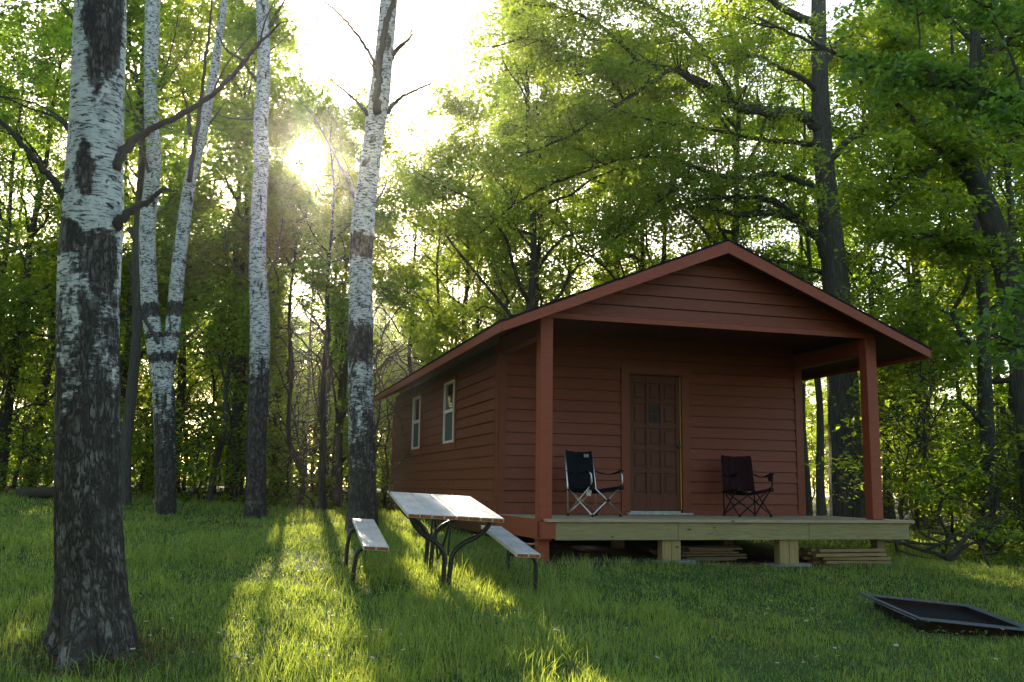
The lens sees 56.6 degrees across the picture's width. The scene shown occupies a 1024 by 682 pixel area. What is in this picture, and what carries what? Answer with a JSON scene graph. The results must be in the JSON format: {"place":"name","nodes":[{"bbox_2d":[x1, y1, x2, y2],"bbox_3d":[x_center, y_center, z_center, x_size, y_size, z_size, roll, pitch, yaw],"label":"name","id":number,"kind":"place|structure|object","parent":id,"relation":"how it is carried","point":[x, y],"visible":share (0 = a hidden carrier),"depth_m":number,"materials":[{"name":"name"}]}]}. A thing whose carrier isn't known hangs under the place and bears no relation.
{"place":"outdoors","nodes":[
{"label":"outdoors","id":0,"kind":"place"},
{"bbox_2d":[0,483,1023,681],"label":"ground","id":1,"kind":"structure","parent":0,"point":[748,545],"depth_m":8.22,"materials":[{"name":"green plant"}]},
{"bbox_2d":[0,282,45,404],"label":"shrub","id":2,"kind":"object","parent":1,"relation":"on","point":[2,333],"visible":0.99,"depth_m":19.68,"materials":[{"name":"green plant"}]},
{"bbox_2d":[0,397,53,495],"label":"shrub","id":3,"kind":"object","parent":1,"relation":"on","point":[5,470],"visible":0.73,"depth_m":19.08,"materials":[{"name":"green plant"}]},
{"bbox_2d":[0,426,53,494],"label":"shrub","id":4,"kind":"object","parent":1,"relation":"on","point":[35,473],"visible":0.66,"depth_m":19.30,"materials":[{"name":"green plant"}]},
{"bbox_2d":[0,305,54,491],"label":"shrub","id":5,"kind":"object","parent":1,"relation":"on","point":[23,336],"visible":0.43,"depth_m":21.73,"materials":[{"name":"green plant"}]},
{"bbox_2d":[0,256,55,468],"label":"shrub","id":6,"kind":"object","parent":1,"relation":"on","point":[27,291],"visible":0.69,"depth_m":20.24,"materials":[{"name":"green plant"}]},
{"bbox_2d":[1,55,65,325],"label":"forest tree","id":7,"kind":"object","parent":1,"relation":"on","point":[32,122],"visible":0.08,"depth_m":31.82,"materials":[{"name":"green plant"}]},
{"bbox_2d":[15,487,53,497],"bbox_3d":[-8.972,2.934,18.374,1.173,0.229,0.269,1,-9,0],"label":"fallen log","id":8,"kind":"object","parent":1,"relation":"on","point":[42,492],"visible":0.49,"depth_m":18.30,"materials":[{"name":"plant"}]},
{"bbox_2d":[0,0,70,378],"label":"forest tree","id":9,"kind":"object","parent":1,"relation":"on","point":[9,37],"visible":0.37,"depth_m":24.73,"materials":[{"name":"green plant"}]},
{"bbox_2d":[6,220,124,489],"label":"forest tree","id":10,"kind":"object","parent":1,"relation":"on","point":[43,387],"visible":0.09,"depth_m":24.20,"materials":[{"name":"green plant"}]},
{"bbox_2d":[1,230,166,466],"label":"forest tree","id":11,"kind":"object","parent":1,"relation":"on","point":[54,280],"visible":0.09,"depth_m":23.29,"materials":[{"name":"green plant"}]},
{"bbox_2d":[5,55,167,421],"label":"forest tree","id":12,"kind":"object","parent":1,"relation":"on","point":[35,379],"visible":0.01,"depth_m":29.63,"materials":[{"name":"green plant"}]},
{"bbox_2d":[0,61,188,487],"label":"forest tree","id":13,"kind":"object","parent":1,"relation":"on","point":[52,323],"visible":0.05,"depth_m":27.97,"materials":[{"name":"green plant"}]},
{"bbox_2d":[15,357,185,499],"bbox_3d":[-8.241,1.945,19.163,2.646,3.764,3.633,-2,-9,18],"label":"shrub","id":14,"kind":"object","parent":1,"relation":"on","point":[133,441],"visible":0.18,"depth_m":19.01,"materials":[{"name":"green plant"}]},
{"bbox_2d":[0,0,227,491],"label":"forest tree","id":15,"kind":"object","parent":1,"relation":"on","point":[6,416],"visible":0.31,"depth_m":22.30,"materials":[{"name":"green plant"}]},
{"bbox_2d":[0,27,227,305],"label":"forest tree","id":16,"kind":"object","parent":1,"relation":"on","point":[129,82],"visible":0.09,"depth_m":25.28,"materials":[{"name":"green plant"}]},
{"bbox_2d":[0,0,270,504],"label":"forest tree","id":17,"kind":"object","parent":1,"relation":"on","point":[127,427],"visible":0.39,"depth_m":17.68,"materials":[{"name":"grey plant"}]},
{"bbox_2d":[45,203,248,491],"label":"forest tree","id":18,"kind":"object","parent":1,"relation":"on","point":[130,319],"visible":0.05,"depth_m":24.09,"materials":[{"name":"green plant"}]},
{"bbox_2d":[0,0,294,674],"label":"birch tree","id":19,"kind":"object","parent":1,"relation":"on","point":[91,606],"visible":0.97,"depth_m":6.52,"materials":[{"name":"grey plant"}]},
{"bbox_2d":[17,19,279,488],"bbox_3d":[-11.757,-2.101,31.564,8.018,17.685,9.529,7,-11,-36],"label":"forest tree","id":20,"kind":"object","parent":1,"relation":"on","point":[187,361],"visible":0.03,"depth_m":30.36,"materials":[{"name":"green plant"}]},
{"bbox_2d":[0,0,322,423],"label":"forest tree","id":21,"kind":"object","parent":1,"relation":"on","point":[51,255],"visible":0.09,"depth_m":22.67,"materials":[{"name":"green plant"}]},
{"bbox_2d":[121,388,214,499],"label":"shrub","id":22,"kind":"object","parent":1,"relation":"on","point":[146,449],"visible":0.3,"depth_m":19.89,"materials":[{"name":"green plant"}]},
{"bbox_2d":[124,0,277,514],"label":"birch tree","id":23,"kind":"object","parent":1,"relation":"on","point":[162,353],"visible":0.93,"depth_m":16.31,"materials":[{"name":"white plant"}]},
{"bbox_2d":[120,205,285,496],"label":"forest tree","id":24,"kind":"object","parent":1,"relation":"on","point":[162,261],"visible":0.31,"depth_m":22.54,"materials":[{"name":"green plant"}]},
{"bbox_2d":[143,269,284,502],"bbox_3d":[-5.928,1.061,19.077,2.885,4.914,3.182,3,-9,-15],"label":"shrub","id":25,"kind":"object","parent":1,"relation":"on","point":[241,323],"visible":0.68,"depth_m":19.07,"materials":[{"name":"green plant"}]},
{"bbox_2d":[176,391,276,506],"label":"shrub","id":26,"kind":"object","parent":1,"relation":"on","point":[200,473],"visible":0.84,"depth_m":18.88,"materials":[{"name":"green plant"}]},
{"bbox_2d":[122,207,338,493],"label":"forest tree","id":27,"kind":"object","parent":1,"relation":"on","point":[199,391],"visible":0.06,"depth_m":25.44,"materials":[{"name":"green plant"}]},
{"bbox_2d":[176,390,290,503],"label":"shrub","id":28,"kind":"object","parent":1,"relation":"on","point":[226,450],"visible":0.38,"depth_m":20.90,"materials":[{"name":"green plant"}]},
{"bbox_2d":[124,0,350,491],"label":"forest tree","id":29,"kind":"object","parent":1,"relation":"on","point":[189,30],"visible":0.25,"depth_m":27.20,"materials":[{"name":"green plant"}]},
{"bbox_2d":[141,52,335,501],"bbox_3d":[-5.897,-1.391,20.602,4.011,10.181,3.812,4,-9,-21],"label":"forest tree","id":30,"kind":"object","parent":1,"relation":"on","point":[245,134],"visible":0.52,"depth_m":20.46,"materials":[{"name":"green plant"}]},
{"bbox_2d":[124,0,354,500],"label":"forest tree","id":31,"kind":"object","parent":1,"relation":"on","point":[249,26],"visible":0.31,"depth_m":22.52,"materials":[{"name":"green plant"}]},
{"bbox_2d":[177,237,347,498],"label":"forest tree","id":32,"kind":"object","parent":1,"relation":"on","point":[245,405],"visible":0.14,"depth_m":22.70,"materials":[{"name":"green plant"}]},
{"bbox_2d":[210,400,326,506],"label":"shrub","id":33,"kind":"object","parent":1,"relation":"on","point":[282,464],"visible":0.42,"depth_m":21.05,"materials":[{"name":"green plant"}]},
{"bbox_2d":[208,0,331,519],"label":"birch tree","id":34,"kind":"object","parent":1,"relation":"on","point":[255,503],"visible":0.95,"depth_m":16.19,"materials":[{"name":"white plant"}]},
{"bbox_2d":[159,0,387,495],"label":"forest tree","id":35,"kind":"object","parent":1,"relation":"on","point":[235,84],"visible":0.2,"depth_m":24.64,"materials":[{"name":"green plant"}]},
{"bbox_2d":[218,284,347,474],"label":"forest tree","id":36,"kind":"object","parent":1,"relation":"on","point":[305,365],"visible":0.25,"depth_m":23.77,"materials":[{"name":"green plant"}]},
{"bbox_2d":[231,411,336,508],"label":"shrub","id":37,"kind":"object","parent":1,"relation":"on","point":[294,478],"visible":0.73,"depth_m":19.74,"materials":[{"name":"green plant"}]},
{"bbox_2d":[244,397,347,511],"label":"shrub","id":38,"kind":"object","parent":1,"relation":"on","point":[280,477],"visible":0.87,"depth_m":19.46,"materials":[{"name":"green plant"}]},
{"bbox_2d":[215,93,389,505],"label":"forest tree","id":39,"kind":"object","parent":1,"relation":"on","point":[283,252],"visible":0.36,"depth_m":20.87,"materials":[{"name":"green plant"}]},
{"bbox_2d":[267,340,347,487],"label":"shrub","id":40,"kind":"object","parent":1,"relation":"on","point":[296,395],"visible":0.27,"depth_m":27.18,"materials":[{"name":"green plant"}]},
{"bbox_2d":[285,333,347,477],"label":"forest tree","id":41,"kind":"object","parent":1,"relation":"on","point":[314,410],"visible":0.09,"depth_m":32.94,"materials":[{"name":"green plant"}]},
{"bbox_2d":[268,133,389,492],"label":"forest tree","id":42,"kind":"object","parent":1,"relation":"on","point":[329,372],"visible":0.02,"depth_m":29.83,"materials":[{"name":"green plant"}]},
{"bbox_2d":[268,283,391,496],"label":"forest tree","id":43,"kind":"object","parent":1,"relation":"on","point":[313,377],"visible":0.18,"depth_m":27.99,"materials":[{"name":"green plant"}]},
{"bbox_2d":[278,166,386,502],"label":"forest tree","id":44,"kind":"object","parent":1,"relation":"on","point":[331,493],"visible":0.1,"depth_m":24.14,"materials":[{"name":"green plant"}]},
{"bbox_2d":[241,80,435,510],"bbox_3d":[-3.676,-0.824,19.570,4.292,8.879,3.655,-5,-11,33],"label":"forest tree","id":45,"kind":"object","parent":1,"relation":"on","point":[324,114],"visible":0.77,"depth_m":19.63,"materials":[{"name":"green plant"}]},
{"bbox_2d":[203,85,479,508],"bbox_3d":[-3.943,-0.975,20.779,6.877,9.500,4.648,-5,-11,33],"label":"forest tree","id":46,"kind":"object","parent":1,"relation":"on","point":[341,415],"visible":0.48,"depth_m":20.43,"materials":[{"name":"green plant"}]},
{"bbox_2d":[279,0,452,537],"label":"birch tree","id":47,"kind":"object","parent":1,"relation":"on","point":[362,497],"visible":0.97,"depth_m":13.68,"materials":[{"name":"white plant"}]},
{"bbox_2d":[296,270,448,474],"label":"forest tree","id":48,"kind":"object","parent":1,"relation":"on","point":[380,389],"visible":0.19,"depth_m":26.75,"materials":[{"name":"green plant"}]},
{"bbox_2d":[336,374,411,510],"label":"shrub","id":49,"kind":"object","parent":1,"relation":"on","point":[375,429],"visible":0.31,"depth_m":19.54,"materials":[{"name":"green plant"}]},
{"bbox_2d":[347,316,406,471],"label":"forest tree","id":50,"kind":"object","parent":1,"relation":"on","point":[380,376],"visible":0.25,"depth_m":34.35,"materials":[{"name":"green plant"}]},
{"bbox_2d":[334,301,440,505],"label":"forest tree","id":51,"kind":"object","parent":1,"relation":"on","point":[410,368],"visible":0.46,"depth_m":22.67,"materials":[{"name":"green plant"}]},
{"bbox_2d":[318,153,482,425],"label":"forest tree","id":52,"kind":"object","parent":1,"relation":"on","point":[421,258],"visible":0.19,"depth_m":27.68,"materials":[{"name":"green plant"}]},
{"bbox_2d":[385,206,491,372],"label":"forest tree","id":53,"kind":"object","parent":1,"relation":"on","point":[452,288],"visible":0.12,"depth_m":35.04,"materials":[{"name":"green plant"}]},
{"bbox_2d":[374,112,508,445],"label":"forest tree","id":54,"kind":"object","parent":1,"relation":"on","point":[441,149],"visible":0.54,"depth_m":25.94,"materials":[{"name":"green plant"}]},
{"bbox_2d":[344,492,540,590],"bbox_3d":[-0.750,2.096,9.764,1.819,0.840,1.822,5,-4,-12],"label":"picnic table","id":55,"kind":"object","parent":1,"relation":"on","point":[412,507],"visible":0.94,"depth_m":9.38,"materials":[{"name":"grey wood"}]},
{"bbox_2d":[372,71,549,358],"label":"forest tree","id":56,"kind":"object","parent":1,"relation":"on","point":[463,108],"visible":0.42,"depth_m":27.52,"materials":[{"name":"green plant"}]},
{"bbox_2d":[393,104,582,351],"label":"forest tree","id":57,"kind":"object","parent":1,"relation":"on","point":[511,280],"visible":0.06,"depth_m":30.17,"materials":[{"name":"green plant"}]},
{"bbox_2d":[420,183,573,341],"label":"forest tree","id":58,"kind":"object","parent":1,"relation":"on","point":[478,324],"visible":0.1,"depth_m":33.36,"materials":[{"name":"green plant"}]},
{"bbox_2d":[7,391,1006,487],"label":"distant treeline","id":59,"kind":"object","parent":1,"relation":"on","point":[379,484],"visible":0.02,"depth_m":67.77,"materials":[{"name":"green plant"}]},
{"bbox_2d":[410,55,604,313],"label":"forest tree","id":60,"kind":"object","parent":1,"relation":"on","point":[539,255],"visible":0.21,"depth_m":29.59,"materials":[{"name":"green plant"}]},
{"bbox_2d":[0,501,1023,681],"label":"clover","id":61,"kind":"object","parent":1,"relation":"on","point":[561,622],"visible":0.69,"depth_m":8.05,"materials":[{"name":"green plant"}]},
{"bbox_2d":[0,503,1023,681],"bbox_3d":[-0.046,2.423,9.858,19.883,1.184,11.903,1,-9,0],"label":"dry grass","id":62,"kind":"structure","parent":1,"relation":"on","point":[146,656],"depth_m":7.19,"materials":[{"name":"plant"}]},
{"bbox_2d":[423,32,615,321],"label":"forest tree","id":63,"kind":"object","parent":1,"relation":"on","point":[496,266],"visible":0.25,"depth_m":30.46,"materials":[{"name":"green plant"}]},
{"bbox_2d":[349,0,750,367],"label":"forest tree","id":64,"kind":"object","parent":1,"relation":"on","point":[530,296],"visible":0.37,"depth_m":25.83,"materials":[{"name":"green plant"}]},
{"bbox_2d":[468,113,639,338],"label":"forest tree","id":65,"kind":"object","parent":1,"relation":"on","point":[569,205],"visible":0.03,"depth_m":33.74,"materials":[{"name":"green plant"}]},
{"bbox_2d":[477,27,720,290],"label":"forest tree","id":66,"kind":"object","parent":1,"relation":"on","point":[609,276],"visible":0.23,"depth_m":27.36,"materials":[{"name":"green plant"}]},
{"bbox_2d":[557,22,717,275],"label":"forest tree","id":67,"kind":"object","parent":1,"relation":"on","point":[654,256],"visible":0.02,"depth_m":30.62,"materials":[{"name":"green plant"}]},
{"bbox_2d":[374,239,931,563],"bbox_3d":[1.169,1.586,17.444,6.140,4.237,11.456,3,-9,-16],"label":"cabin","id":68,"kind":"object","parent":1,"relation":"on","point":[666,385],"visible":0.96,"depth_m":13.78,"materials":[{"name":"red paint"}]},
{"bbox_2d":[411,391,422,455],"bbox_3d":[-1.932,1.683,19.242,0.054,1.252,0.950,3,-9,-16],"label":"window","id":69,"kind":"structure","parent":68,"relation":"in","point":[417,405],"depth_m":19.25,"materials":[{"name":"white glass"}]},
{"bbox_2d":[442,375,457,450],"bbox_3d":[-1.081,1.253,16.376,0.054,1.252,0.950,3,-9,-16],"label":"window","id":70,"kind":"structure","parent":68,"relation":"in","point":[450,384],"depth_m":16.36,"materials":[{"name":"white glass"}]},
{"bbox_2d":[564,450,624,516],"bbox_3d":[1.078,1.914,12.830,0.680,0.884,0.625,8,-12,-40],"label":"camping chair","id":71,"kind":"object","parent":68,"relation":"on","point":[580,474],"visible":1,"depth_m":12.96,"materials":[{"name":"black fabric"}]},
{"bbox_2d":[629,375,680,510],"bbox_3d":[2.110,1.503,14.050,0.800,1.980,0.132,3,-9,-16],"label":"door","id":72,"kind":"structure","parent":68,"relation":"in","point":[654,400],"depth_m":14.07,"materials":[{"name":"paint"}]},
{"bbox_2d":[721,455,774,516],"bbox_3d":[3.375,2.086,13.746,0.645,0.884,0.605,3,-9,-16],"label":"camping chair","id":73,"kind":"object","parent":68,"relation":"on","point":[737,476],"visible":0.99,"depth_m":13.95,"materials":[{"name":"black fabric"}]},
{"bbox_2d":[401,0,922,517],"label":"walnut tree","id":74,"kind":"object","parent":1,"relation":"on","point":[631,68],"visible":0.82,"depth_m":21.92,"materials":[{"name":"green plant"}]},
{"bbox_2d":[533,0,833,264],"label":"forest tree","id":75,"kind":"object","parent":1,"relation":"on","point":[749,5],"visible":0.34,"depth_m":26.38,"materials":[{"name":"green plant"}]},
{"bbox_2d":[547,19,826,391],"bbox_3d":[4.406,-2.128,28.012,6.151,14.902,10.351,-7,-12,43],"label":"forest tree","id":76,"kind":"object","parent":1,"relation":"on","point":[674,89],"visible":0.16,"depth_m":26.82,"materials":[{"name":"green plant"}]},
{"bbox_2d":[489,542,922,569],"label":"dirt under deck","id":77,"kind":"structure","parent":1,"relation":"on","point":[602,551],"depth_m":12.60,"materials":[{"name":"brown soil"}]},
{"bbox_2d":[681,545,746,560],"bbox_3d":[2.556,2.787,12.483,1.076,0.182,0.438,4,-9,-18],"label":"lumber pile","id":78,"kind":"object","parent":77,"relation":"on","point":[713,552],"visible":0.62,"depth_m":12.35,"materials":[{"name":"brown wood"}]},
{"bbox_2d":[800,548,891,563],"bbox_3d":[4.460,2.871,12.705,1.151,0.213,0.432,3,-9,-13],"label":"lumber pile","id":79,"kind":"object","parent":77,"relation":"on","point":[835,555],"visible":0.95,"depth_m":12.56,"materials":[{"name":"beige wood"}]},
{"bbox_2d":[652,36,839,256],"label":"forest tree","id":80,"kind":"object","parent":1,"relation":"on","point":[727,146],"visible":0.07,"depth_m":30.50,"materials":[{"name":"green plant"}]},
{"bbox_2d":[677,35,903,515],"bbox_3d":[7.471,-2.330,27.313,8.247,15.491,7.998,0,-9,4],"label":"forest tree","id":81,"kind":"object","parent":1,"relation":"on","point":[821,508],"visible":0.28,"depth_m":26.95,"materials":[{"name":"green plant"}]},
{"bbox_2d":[720,40,897,515],"bbox_3d":[10.078,-1.752,29.349,7.991,15.010,7.750,-2,-9,17],"label":"forest tree","id":82,"kind":"object","parent":1,"relation":"on","point":[809,503],"visible":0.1,"depth_m":28.75,"materials":[{"name":"green plant"}]},
{"bbox_2d":[709,14,1003,519],"bbox_3d":[10.672,-2.028,26.949,10.790,14.905,7.292,-2,-9,15],"label":"forest tree","id":83,"kind":"object","parent":1,"relation":"on","point":[892,511],"visible":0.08,"depth_m":26.62,"materials":[{"name":"green plant"}]},
{"bbox_2d":[697,0,1023,375],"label":"basswood tree","id":84,"kind":"object","parent":1,"relation":"on","point":[1001,111],"visible":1,"depth_m":11.94,"materials":[{"name":"green plant"}]},
{"bbox_2d":[746,22,1022,527],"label":"forest tree","id":85,"kind":"object","parent":1,"relation":"on","point":[918,519],"visible":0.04,"depth_m":26.43,"materials":[{"name":"green plant"}]},
{"bbox_2d":[832,374,951,520],"bbox_3d":[8.563,2.628,21.432,2.769,3.832,2.482,-6,-11,38],"label":"shrub","id":86,"kind":"object","parent":1,"relation":"on","point":[890,425],"visible":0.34,"depth_m":21.37,"materials":[{"name":"green plant"}]},
{"bbox_2d":[779,0,1023,542],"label":"forest tree","id":87,"kind":"object","parent":1,"relation":"on","point":[1012,221],"visible":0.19,"depth_m":19.44,"materials":[{"name":"green plant"}]},
{"bbox_2d":[858,363,944,527],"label":"shrub","id":88,"kind":"object","parent":1,"relation":"on","point":[888,378],"visible":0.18,"depth_m":25.64,"materials":[{"name":"green plant"}]},
{"bbox_2d":[806,264,1012,546],"bbox_3d":[7.273,1.284,17.280,3.460,5.343,3.861,4,-9,-21],"label":"shrub","id":89,"kind":"object","parent":1,"relation":"on","point":[921,322],"visible":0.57,"depth_m":17.09,"materials":[{"name":"green plant"}]},
{"bbox_2d":[803,0,1023,554],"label":"forest tree","id":90,"kind":"object","parent":1,"relation":"on","point":[978,271],"visible":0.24,"depth_m":16.52,"materials":[{"name":"green plant"}]},
{"bbox_2d":[819,390,1007,555],"bbox_3d":[6.009,2.297,14.678,2.964,3.071,2.133,-4,-10,31],"label":"shrub","id":91,"kind":"object","parent":1,"relation":"on","point":[948,436],"visible":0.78,"depth_m":14.61,"materials":[{"name":"green plant"}]},
{"bbox_2d":[826,96,1002,525],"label":"forest tree","id":92,"kind":"object","parent":1,"relation":"on","point":[882,265],"visible":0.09,"depth_m":27.86,"materials":[{"name":"green plant"}]},
{"bbox_2d":[816,0,1023,524],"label":"maple tree","id":93,"kind":"object","parent":1,"relation":"on","point":[993,244],"visible":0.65,"depth_m":15.00,"materials":[{"name":"green plant"}]},
{"bbox_2d":[824,346,1023,564],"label":"shrub","id":94,"kind":"object","parent":1,"relation":"on","point":[963,484],"visible":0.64,"depth_m":15.35,"materials":[{"name":"green plant"}]},
{"bbox_2d":[854,308,999,534],"bbox_3d":[9.512,1.789,21.154,3.676,5.676,4.102,0,-9,6],"label":"shrub","id":95,"kind":"object","parent":1,"relation":"on","point":[892,371],"visible":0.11,"depth_m":21.07,"materials":[{"name":"green plant"}]},
{"bbox_2d":[835,0,1023,326],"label":"forest tree","id":96,"kind":"object","parent":1,"relation":"on","point":[875,250],"visible":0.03,"depth_m":23.88,"materials":[{"name":"green plant"}]},
{"bbox_2d":[864,382,1005,544],"bbox_3d":[7.862,2.618,17.659,2.564,3.647,3.520,-4,-10,29],"label":"shrub","id":97,"kind":"object","parent":1,"relation":"on","point":[911,486],"visible":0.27,"depth_m":17.32,"materials":[{"name":"green plant"}]},
{"bbox_2d":[857,592,1023,635],"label":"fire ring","id":98,"kind":"object","parent":1,"relation":"on","point":[928,616],"visible":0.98,"depth_m":8.91,"materials":[{"name":"metal"}]},
{"bbox_2d":[863,0,1023,536],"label":"forest tree","id":99,"kind":"object","parent":1,"relation":"on","point":[945,292],"visible":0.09,"depth_m":20.88,"materials":[{"name":"green plant"}]},
{"bbox_2d":[885,510,1005,561],"bbox_3d":[6.298,2.853,14.002,1.908,0.735,0.939,2,-9,-8],"label":"brush pile","id":100,"kind":"object","parent":1,"relation":"on","point":[954,553],"visible":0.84,"depth_m":13.82,"materials":[{"name":"brown wood"}]},
{"bbox_2d":[900,387,1019,547],"bbox_3d":[8.490,2.673,17.599,2.498,3.553,3.429,-3,-10,25],"label":"shrub","id":101,"kind":"object","parent":1,"relation":"on","point":[998,437],"visible":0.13,"depth_m":17.02,"materials":[{"name":"green plant"}]},
{"bbox_2d":[905,444,1023,567],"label":"shrub","id":102,"kind":"object","parent":1,"relation":"on","point":[987,534],"visible":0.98,"depth_m":13.44,"materials":[{"name":"green plant"}]},
{"bbox_2d":[937,380,1023,554],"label":"shrub","id":103,"kind":"object","parent":1,"relation":"on","point":[1000,474],"visible":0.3,"depth_m":15.80,"materials":[{"name":"green plant"}]},
{"bbox_2d":[941,428,1023,556],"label":"shrub","id":104,"kind":"object","parent":1,"relation":"on","point":[1002,522],"visible":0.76,"depth_m":14.74,"materials":[{"name":"green plant"}]},
{"bbox_2d":[0,0,1023,498],"label":"sky","id":105,"kind":"structure","parent":0,"point":[329,49],"materials":[{"name":"white"}]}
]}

